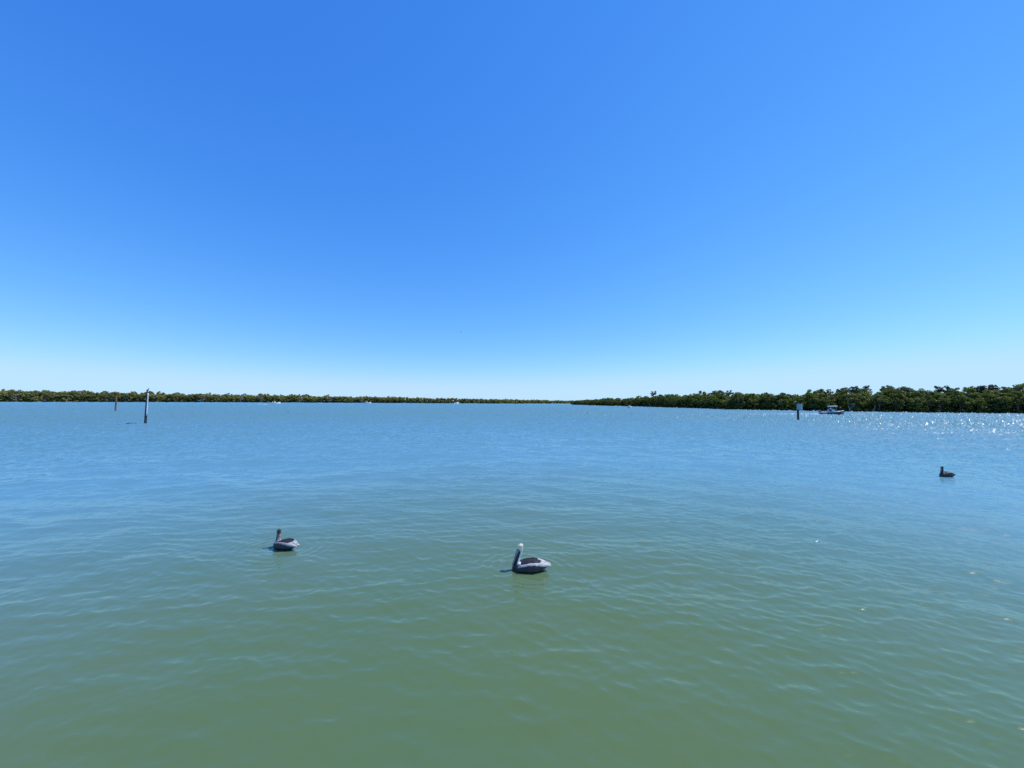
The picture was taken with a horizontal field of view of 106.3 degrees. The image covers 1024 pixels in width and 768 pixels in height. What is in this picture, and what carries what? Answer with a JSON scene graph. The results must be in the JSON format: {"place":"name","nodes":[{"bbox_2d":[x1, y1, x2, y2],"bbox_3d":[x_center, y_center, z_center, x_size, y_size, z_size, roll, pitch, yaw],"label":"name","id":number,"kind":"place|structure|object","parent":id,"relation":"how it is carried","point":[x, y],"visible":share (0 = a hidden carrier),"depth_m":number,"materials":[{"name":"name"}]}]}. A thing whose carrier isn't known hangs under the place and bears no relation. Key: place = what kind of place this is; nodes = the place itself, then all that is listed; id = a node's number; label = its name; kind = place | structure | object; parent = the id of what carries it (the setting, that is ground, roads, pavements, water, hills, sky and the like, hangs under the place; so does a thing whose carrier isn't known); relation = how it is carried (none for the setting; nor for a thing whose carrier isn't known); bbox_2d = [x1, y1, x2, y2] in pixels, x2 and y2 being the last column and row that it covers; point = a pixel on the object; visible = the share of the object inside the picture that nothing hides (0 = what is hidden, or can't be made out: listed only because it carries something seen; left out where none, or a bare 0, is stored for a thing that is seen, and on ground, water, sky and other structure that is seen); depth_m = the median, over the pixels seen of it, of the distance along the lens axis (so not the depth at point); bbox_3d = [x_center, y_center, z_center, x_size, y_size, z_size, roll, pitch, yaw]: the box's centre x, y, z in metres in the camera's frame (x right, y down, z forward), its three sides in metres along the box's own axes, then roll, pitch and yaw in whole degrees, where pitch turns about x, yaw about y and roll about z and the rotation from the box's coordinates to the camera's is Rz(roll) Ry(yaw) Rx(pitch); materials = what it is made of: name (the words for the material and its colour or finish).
{"place":"outdoors","nodes":[
{"label":"outdoors","id":0,"kind":"place"},
{"bbox_2d":[2,401,570,403],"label":"land","id":1,"kind":"structure","parent":0,"point":[300,402],"depth_m":354.63,"materials":[{"name":"green plant"}]},
{"bbox_2d":[0,392,9,399],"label":"mangrove tree","id":2,"kind":"object","parent":1,"relation":"on","point":[3,394],"visible":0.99,"depth_m":262.30,"materials":[{"name":"green plant"}]},
{"bbox_2d":[7,390,21,401],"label":"mangrove tree","id":3,"kind":"object","parent":1,"relation":"on","point":[11,393],"visible":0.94,"depth_m":265.74,"materials":[{"name":"green plant"}]},
{"bbox_2d":[16,393,31,401],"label":"mangrove tree","id":4,"kind":"object","parent":1,"relation":"on","point":[22,397],"visible":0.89,"depth_m":268.05,"materials":[{"name":"green plant"}]},
{"bbox_2d":[22,391,40,401],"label":"mangrove tree","id":5,"kind":"object","parent":1,"relation":"on","point":[29,394],"visible":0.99,"depth_m":269.85,"materials":[{"name":"green plant"}]},
{"bbox_2d":[32,390,45,401],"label":"mangrove tree","id":6,"kind":"object","parent":1,"relation":"on","point":[41,396],"visible":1,"depth_m":272.76,"materials":[{"name":"green plant"}]},
{"bbox_2d":[40,393,52,401],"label":"mangrove tree","id":7,"kind":"object","parent":1,"relation":"on","point":[48,394],"visible":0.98,"depth_m":274.51,"materials":[{"name":"green plant"}]},
{"bbox_2d":[50,394,64,401],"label":"mangrove tree","id":8,"kind":"object","parent":1,"relation":"on","point":[53,398],"visible":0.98,"depth_m":277.70,"materials":[{"name":"green plant"}]},
{"bbox_2d":[60,394,71,401],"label":"mangrove tree","id":9,"kind":"object","parent":1,"relation":"on","point":[67,397],"visible":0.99,"depth_m":280.85,"materials":[{"name":"green plant"}]},
{"bbox_2d":[66,391,78,401],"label":"mangrove tree","id":10,"kind":"object","parent":1,"relation":"on","point":[72,396],"visible":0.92,"depth_m":282.75,"materials":[{"name":"green plant"}]},
{"bbox_2d":[71,392,83,401],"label":"mangrove tree","id":11,"kind":"object","parent":1,"relation":"on","point":[80,395],"visible":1,"depth_m":284.42,"materials":[{"name":"green plant"}]},
{"bbox_2d":[83,394,96,401],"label":"mangrove tree","id":12,"kind":"object","parent":1,"relation":"on","point":[90,399],"visible":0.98,"depth_m":287.18,"materials":[{"name":"green plant"}]},
{"bbox_2d":[89,393,101,401],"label":"mangrove tree","id":13,"kind":"object","parent":1,"relation":"on","point":[96,398],"visible":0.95,"depth_m":289.36,"materials":[{"name":"green plant"}]},
{"bbox_2d":[97,394,110,401],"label":"mangrove tree","id":14,"kind":"object","parent":1,"relation":"on","point":[104,395],"visible":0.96,"depth_m":292.08,"materials":[{"name":"green plant"}]},
{"bbox_2d":[111,394,121,401],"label":"mangrove tree","id":15,"kind":"object","parent":1,"relation":"on","point":[119,396],"visible":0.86,"depth_m":297.30,"materials":[{"name":"green plant"}]},
{"bbox_2d":[122,394,135,401],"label":"mangrove tree","id":16,"kind":"object","parent":1,"relation":"on","point":[130,395],"visible":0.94,"depth_m":300.06,"materials":[{"name":"green plant"}]},
{"bbox_2d":[126,392,136,401],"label":"mangrove tree","id":17,"kind":"object","parent":1,"relation":"on","point":[134,393],"visible":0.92,"depth_m":302.83,"materials":[{"name":"green plant"}]},
{"bbox_2d":[134,394,142,401],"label":"mangrove tree","id":18,"kind":"object","parent":1,"relation":"on","point":[139,397],"visible":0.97,"depth_m":304.52,"materials":[{"name":"green plant"}]},
{"bbox_2d":[148,394,160,401],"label":"mangrove tree","id":19,"kind":"object","parent":1,"relation":"on","point":[155,396],"visible":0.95,"depth_m":310.22,"materials":[{"name":"green plant"}]},
{"bbox_2d":[156,394,166,401],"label":"mangrove tree","id":20,"kind":"object","parent":1,"relation":"on","point":[161,396],"visible":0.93,"depth_m":312.56,"materials":[{"name":"green plant"}]},
{"bbox_2d":[180,395,189,401],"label":"mangrove tree","id":21,"kind":"object","parent":1,"relation":"on","point":[184,397],"visible":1,"depth_m":321.68,"materials":[{"name":"green plant"}]},
{"bbox_2d":[194,393,204,401],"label":"mangrove tree","id":22,"kind":"object","parent":1,"relation":"on","point":[197,395],"visible":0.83,"depth_m":327.53,"materials":[{"name":"green plant"}]},
{"bbox_2d":[0,390,402,402],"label":"mangrove undergrowth","id":23,"kind":"object","parent":1,"relation":"on","point":[165,400],"visible":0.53,"depth_m":329.35,"materials":[{"name":"green plant"}]},
{"bbox_2d":[217,395,225,401],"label":"mangrove tree","id":24,"kind":"object","parent":1,"relation":"on","point":[221,399],"visible":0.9,"depth_m":333.60,"materials":[{"name":"green plant"}]},
{"bbox_2d":[225,395,235,401],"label":"mangrove tree","id":25,"kind":"object","parent":1,"relation":"on","point":[229,397],"visible":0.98,"depth_m":334.72,"materials":[{"name":"green plant"}]},
{"bbox_2d":[394,396,575,403],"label":"mangrove forest","id":26,"kind":"object","parent":1,"relation":"on","point":[435,400],"visible":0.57,"depth_m":372.67,"materials":[{"name":"green plant"}]},
{"bbox_2d":[0,400,1023,767],"bbox_3d":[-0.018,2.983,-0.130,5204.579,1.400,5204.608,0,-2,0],"label":"water","id":27,"kind":"structure","parent":0,"point":[692,596],"depth_m":6.19,"materials":[{"name":"teal liquid"}]},
{"bbox_2d":[144,391,148,422],"bbox_3d":[-42.501,3.266,44.647,0.406,4.813,0.260,0,-2,0],"label":"piling","id":28,"kind":"object","parent":27,"relation":"in","point":[146,406],"visible":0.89,"depth_m":44.60,"materials":[{"name":"grey wood"}]},
{"bbox_2d":[273,529,298,550],"bbox_3d":[-4.559,3.158,7.750,0.571,0.416,0.397,-3,-4,51],"label":"pelican","id":29,"kind":"object","parent":27,"relation":"on","point":[285,544],"visible":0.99,"depth_m":7.67,"materials":[{"name":"black"}]},
{"bbox_2d":[512,543,550,573],"bbox_3d":[0.354,3.094,6.796,0.621,0.537,0.432,-1,-3,27],"label":"pelican","id":30,"kind":"object","parent":27,"relation":"on","point":[531,565],"visible":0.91,"depth_m":6.73,"materials":[{"name":"black"}]},
{"bbox_2d":[797,403,802,419],"bbox_3d":[48.344,5.114,64.505,0.802,3.955,0.477,-1,-3,37],"label":"channel marker","id":31,"kind":"object","parent":27,"relation":"in","point":[799,406],"visible":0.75,"depth_m":64.53,"materials":[{"name":"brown wood"}]},
{"bbox_2d":[818,406,843,414],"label":"motorboat","id":32,"kind":"object","parent":27,"relation":"on","point":[833,411],"visible":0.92,"depth_m":93.02,"materials":[{"name":"white paint"}]},
{"bbox_2d":[939,466,955,476],"bbox_3d":[17.772,3.611,15.667,0.529,0.509,0.390,-1,-3,37],"label":"pelican","id":33,"kind":"object","parent":27,"relation":"on","point":[943,473],"visible":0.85,"depth_m":15.60,"materials":[{"name":"black"}]},
{"bbox_2d":[0,0,1023,401],"label":"sky","id":34,"kind":"structure","parent":0,"point":[551,200],"materials":[{"name":"blue"}]},
{"bbox_2d":[600,405,1023,412],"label":"land","id":35,"kind":"structure","parent":0,"point":[839,410],"depth_m":125.49,"materials":[{"name":"green plant"}]},
{"bbox_2d":[624,399,631,405],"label":"mangrove tree","id":36,"kind":"object","parent":35,"relation":"on","point":[626,402],"visible":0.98,"depth_m":223.16,"materials":[{"name":"green plant"}]},
{"bbox_2d":[644,397,651,406],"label":"mangrove tree","id":37,"kind":"object","parent":35,"relation":"on","point":[647,399],"visible":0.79,"depth_m":207.62,"materials":[{"name":"green plant"}]},
{"bbox_2d":[649,399,655,406],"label":"mangrove tree","id":38,"kind":"object","parent":35,"relation":"on","point":[652,400],"visible":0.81,"depth_m":202.72,"materials":[{"name":"green plant"}]},
{"bbox_2d":[656,396,664,406],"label":"mangrove tree","id":39,"kind":"object","parent":35,"relation":"on","point":[659,399],"visible":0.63,"depth_m":199.05,"materials":[{"name":"green plant"}]},
{"bbox_2d":[659,397,669,406],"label":"mangrove tree","id":40,"kind":"object","parent":35,"relation":"on","point":[662,400],"visible":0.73,"depth_m":194.35,"materials":[{"name":"green plant"}]},
{"bbox_2d":[665,399,673,406],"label":"mangrove tree","id":41,"kind":"object","parent":35,"relation":"on","point":[667,400],"visible":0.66,"depth_m":189.53,"materials":[{"name":"green plant"}]},
{"bbox_2d":[668,397,680,407],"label":"mangrove tree","id":42,"kind":"object","parent":35,"relation":"on","point":[674,401],"visible":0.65,"depth_m":185.79,"materials":[{"name":"green plant"}]},
{"bbox_2d":[675,397,685,407],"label":"mangrove tree","id":43,"kind":"object","parent":35,"relation":"on","point":[679,401],"visible":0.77,"depth_m":180.84,"materials":[{"name":"green plant"}]},
{"bbox_2d":[683,395,691,407],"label":"mangrove tree","id":44,"kind":"object","parent":35,"relation":"on","point":[685,405],"visible":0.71,"depth_m":176.76,"materials":[{"name":"green plant"}]},
{"bbox_2d":[689,395,697,407],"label":"mangrove tree","id":45,"kind":"object","parent":35,"relation":"on","point":[690,400],"visible":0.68,"depth_m":173.26,"materials":[{"name":"green plant"}]},
{"bbox_2d":[691,398,702,407],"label":"mangrove tree","id":46,"kind":"object","parent":35,"relation":"on","point":[693,400],"visible":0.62,"depth_m":171.04,"materials":[{"name":"green plant"}]},
{"bbox_2d":[694,393,708,402],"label":"mangrove tree","id":47,"kind":"object","parent":35,"relation":"on","point":[698,395],"visible":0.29,"depth_m":171.94,"materials":[{"name":"green plant"}]},
{"bbox_2d":[698,399,709,408],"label":"mangrove tree","id":48,"kind":"object","parent":35,"relation":"on","point":[702,401],"visible":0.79,"depth_m":164.23,"materials":[{"name":"green plant"}]},
{"bbox_2d":[705,397,718,408],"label":"mangrove tree","id":49,"kind":"object","parent":35,"relation":"on","point":[710,401],"visible":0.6,"depth_m":160.58,"materials":[{"name":"green plant"}]},
{"bbox_2d":[711,398,720,408],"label":"mangrove tree","id":50,"kind":"object","parent":35,"relation":"on","point":[714,400],"visible":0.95,"depth_m":157.48,"materials":[{"name":"green plant"}]},
{"bbox_2d":[716,392,727,407],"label":"mangrove tree","id":51,"kind":"object","parent":35,"relation":"on","point":[722,394],"visible":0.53,"depth_m":160.03,"materials":[{"name":"green plant"}]},
{"bbox_2d":[720,399,734,408],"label":"mangrove tree","id":52,"kind":"object","parent":35,"relation":"on","point":[724,402],"visible":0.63,"depth_m":151.94,"materials":[{"name":"green plant"}]},
{"bbox_2d":[726,398,739,408],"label":"mangrove tree","id":53,"kind":"object","parent":35,"relation":"on","point":[732,401],"visible":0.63,"depth_m":149.06,"materials":[{"name":"green plant"}]},
{"bbox_2d":[732,392,744,408],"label":"mangrove tree","id":54,"kind":"object","parent":35,"relation":"on","point":[736,394],"visible":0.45,"depth_m":148.70,"materials":[{"name":"green plant"}]},
{"bbox_2d":[733,397,745,409],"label":"mangrove tree","id":55,"kind":"object","parent":35,"relation":"on","point":[740,406],"visible":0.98,"depth_m":145.34,"materials":[{"name":"green plant"}]},
{"bbox_2d":[746,393,759,408],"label":"mangrove tree","id":56,"kind":"object","parent":35,"relation":"on","point":[751,396],"visible":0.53,"depth_m":145.80,"materials":[{"name":"green plant"}]},
{"bbox_2d":[745,397,761,409],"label":"mangrove tree","id":57,"kind":"object","parent":35,"relation":"on","point":[754,402],"visible":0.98,"depth_m":142.38,"materials":[{"name":"green plant"}]},
{"bbox_2d":[759,394,776,409],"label":"mangrove tree","id":58,"kind":"object","parent":35,"relation":"on","point":[767,403],"visible":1,"depth_m":139.62,"materials":[{"name":"green plant"}]},
{"bbox_2d":[773,392,790,409],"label":"mangrove tree","id":59,"kind":"object","parent":35,"relation":"on","point":[782,394],"visible":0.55,"depth_m":139.64,"materials":[{"name":"green plant"}]},
{"bbox_2d":[775,399,791,409],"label":"mangrove tree","id":60,"kind":"object","parent":35,"relation":"on","point":[781,402],"visible":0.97,"depth_m":136.91,"materials":[{"name":"green plant"}]},
{"bbox_2d":[790,396,808,410],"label":"mangrove tree","id":61,"kind":"object","parent":35,"relation":"on","point":[797,399],"visible":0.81,"depth_m":134.18,"materials":[{"name":"green plant"}]},
{"bbox_2d":[576,391,1023,411],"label":"mangrove undergrowth","id":62,"kind":"object","parent":35,"relation":"on","point":[903,397],"visible":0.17,"depth_m":132.20,"materials":[{"name":"green plant"}]},
{"bbox_2d":[805,396,823,410],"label":"mangrove tree","id":63,"kind":"object","parent":35,"relation":"on","point":[815,399],"visible":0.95,"depth_m":130.67,"materials":[{"name":"green plant"}]},
{"bbox_2d":[804,391,824,409],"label":"mangrove tree","id":64,"kind":"object","parent":35,"relation":"on","point":[814,393],"visible":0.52,"depth_m":133.16,"materials":[{"name":"green plant"}]},
{"bbox_2d":[819,389,833,393],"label":"tall tree","id":65,"kind":"object","parent":35,"relation":"on","point":[828,392],"visible":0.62,"depth_m":136.17,"materials":[{"name":"green plant"}]},
{"bbox_2d":[818,398,836,410],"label":"mangrove tree","id":66,"kind":"object","parent":35,"relation":"on","point":[827,401],"visible":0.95,"depth_m":128.30,"materials":[{"name":"green plant"}]},
{"bbox_2d":[822,394,840,409],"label":"mangrove tree","id":67,"kind":"object","parent":35,"relation":"on","point":[836,398],"visible":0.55,"depth_m":130.46,"materials":[{"name":"green plant"}]},
{"bbox_2d":[831,389,855,409],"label":"mangrove tree","id":68,"kind":"object","parent":35,"relation":"on","point":[842,393],"visible":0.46,"depth_m":129.76,"materials":[{"name":"green plant"}]},
{"bbox_2d":[838,394,858,411],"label":"mangrove tree","id":69,"kind":"object","parent":35,"relation":"on","point":[848,402],"visible":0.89,"depth_m":126.66,"materials":[{"name":"green plant"}]},
{"bbox_2d":[847,386,857,393],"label":"tall tree","id":70,"kind":"object","parent":35,"relation":"on","point":[851,391],"visible":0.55,"depth_m":138.72,"materials":[{"name":"green plant"}]},
{"bbox_2d":[852,387,863,393],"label":"tall tree","id":71,"kind":"object","parent":35,"relation":"on","point":[856,388],"visible":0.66,"depth_m":134.08,"materials":[{"name":"green plant"}]},
{"bbox_2d":[846,395,870,410],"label":"mangrove tree","id":72,"kind":"object","parent":35,"relation":"on","point":[859,403],"visible":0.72,"depth_m":125.91,"materials":[{"name":"green plant"}]},
{"bbox_2d":[852,388,871,400],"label":"mangrove tree","id":73,"kind":"object","parent":35,"relation":"on","point":[864,389],"visible":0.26,"depth_m":131.48,"materials":[{"name":"green plant"}]},
{"bbox_2d":[862,385,872,392],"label":"tall tree","id":74,"kind":"object","parent":35,"relation":"on","point":[867,388],"visible":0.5,"depth_m":140.06,"materials":[{"name":"green plant"}]},
{"bbox_2d":[869,395,891,411],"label":"mangrove tree","id":75,"kind":"object","parent":35,"relation":"on","point":[883,399],"visible":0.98,"depth_m":124.21,"materials":[{"name":"green plant"}]},
{"bbox_2d":[873,395,888,410],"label":"mangrove tree","id":76,"kind":"object","parent":35,"relation":"on","point":[877,403],"visible":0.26,"depth_m":126.27,"materials":[{"name":"green plant"}]},
{"bbox_2d":[876,389,896,406],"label":"mangrove tree","id":77,"kind":"object","parent":35,"relation":"on","point":[883,392],"visible":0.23,"depth_m":127.62,"materials":[{"name":"green plant"}]},
{"bbox_2d":[884,389,902,410],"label":"mangrove tree","id":78,"kind":"object","parent":35,"relation":"on","point":[894,391],"visible":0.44,"depth_m":125.77,"materials":[{"name":"green plant"}]},
{"bbox_2d":[888,397,904,410],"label":"mangrove tree","id":79,"kind":"object","parent":35,"relation":"on","point":[894,404],"visible":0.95,"depth_m":122.20,"materials":[{"name":"green plant"}]},
{"bbox_2d":[888,386,910,409],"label":"mangrove tree","id":80,"kind":"object","parent":35,"relation":"on","point":[903,389],"visible":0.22,"depth_m":126.64,"materials":[{"name":"green plant"}]},
{"bbox_2d":[904,388,927,409],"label":"mangrove tree","id":81,"kind":"object","parent":35,"relation":"on","point":[915,393],"visible":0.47,"depth_m":123.04,"materials":[{"name":"green plant"}]},
{"bbox_2d":[904,398,928,411],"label":"mangrove tree","id":82,"kind":"object","parent":35,"relation":"on","point":[909,406],"visible":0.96,"depth_m":120.22,"materials":[{"name":"green plant"}]},
{"bbox_2d":[914,395,942,412],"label":"mangrove tree","id":83,"kind":"object","parent":35,"relation":"on","point":[931,401],"visible":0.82,"depth_m":118.53,"materials":[{"name":"green plant"}]},
{"bbox_2d":[919,391,945,411],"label":"mangrove tree","id":84,"kind":"object","parent":35,"relation":"on","point":[927,393],"visible":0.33,"depth_m":122.65,"materials":[{"name":"green plant"}]},
{"bbox_2d":[934,386,943,393],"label":"tall tree","id":85,"kind":"object","parent":35,"relation":"on","point":[939,389],"visible":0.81,"depth_m":136.79,"materials":[{"name":"green plant"}]},
{"bbox_2d":[930,394,951,412],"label":"mangrove tree","id":86,"kind":"object","parent":35,"relation":"on","point":[944,401],"visible":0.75,"depth_m":119.16,"materials":[{"name":"green plant"}]},
{"bbox_2d":[943,389,964,411],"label":"mangrove tree","id":87,"kind":"object","parent":35,"relation":"on","point":[954,392],"visible":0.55,"depth_m":120.52,"materials":[{"name":"green plant"}]},
{"bbox_2d":[949,395,975,412],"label":"mangrove tree","id":88,"kind":"object","parent":35,"relation":"on","point":[961,398],"visible":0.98,"depth_m":117.39,"materials":[{"name":"green plant"}]},
{"bbox_2d":[954,391,979,411],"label":"mangrove tree","id":89,"kind":"object","parent":35,"relation":"on","point":[970,394],"visible":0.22,"depth_m":120.02,"materials":[{"name":"green plant"}]},
{"bbox_2d":[959,388,979,408],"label":"mangrove tree","id":90,"kind":"object","parent":35,"relation":"on","point":[969,390],"visible":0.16,"depth_m":122.63,"materials":[{"name":"green plant"}]},
{"bbox_2d":[965,398,991,412],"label":"mangrove tree","id":91,"kind":"object","parent":35,"relation":"on","point":[983,405],"visible":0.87,"depth_m":116.47,"materials":[{"name":"green plant"}]},
{"bbox_2d":[975,385,986,393],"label":"tall tree","id":92,"kind":"object","parent":35,"relation":"on","point":[979,391],"visible":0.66,"depth_m":130.55,"materials":[{"name":"green plant"}]},
{"bbox_2d":[977,384,993,391],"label":"tall tree","id":93,"kind":"object","parent":35,"relation":"on","point":[990,386],"visible":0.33,"depth_m":133.14,"materials":[{"name":"green plant"}]},
{"bbox_2d":[975,389,1008,411],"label":"mangrove tree","id":94,"kind":"object","parent":35,"relation":"on","point":[988,391],"visible":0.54,"depth_m":117.50,"materials":[{"name":"green plant"}]},
{"bbox_2d":[987,384,1000,390],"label":"tall tree","id":95,"kind":"object","parent":35,"relation":"on","point":[995,386],"visible":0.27,"depth_m":136.96,"materials":[{"name":"green plant"}]},
{"bbox_2d":[980,394,1013,412],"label":"mangrove tree","id":96,"kind":"object","parent":35,"relation":"on","point":[1007,403],"visible":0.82,"depth_m":114.64,"materials":[{"name":"green plant"}]},
{"bbox_2d":[992,388,1023,411],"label":"mangrove tree","id":97,"kind":"object","parent":35,"relation":"on","point":[1005,390],"visible":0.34,"depth_m":116.60,"materials":[{"name":"green plant"}]},
{"bbox_2d":[1001,391,1023,413],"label":"mangrove tree","id":98,"kind":"object","parent":35,"relation":"on","point":[1019,400],"visible":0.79,"depth_m":114.03,"materials":[{"name":"green plant"}]},
{"bbox_2d":[1004,384,1023,408],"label":"mangrove tree","id":99,"kind":"object","parent":35,"relation":"on","point":[1017,387],"visible":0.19,"depth_m":119.61,"materials":[{"name":"green plant"}]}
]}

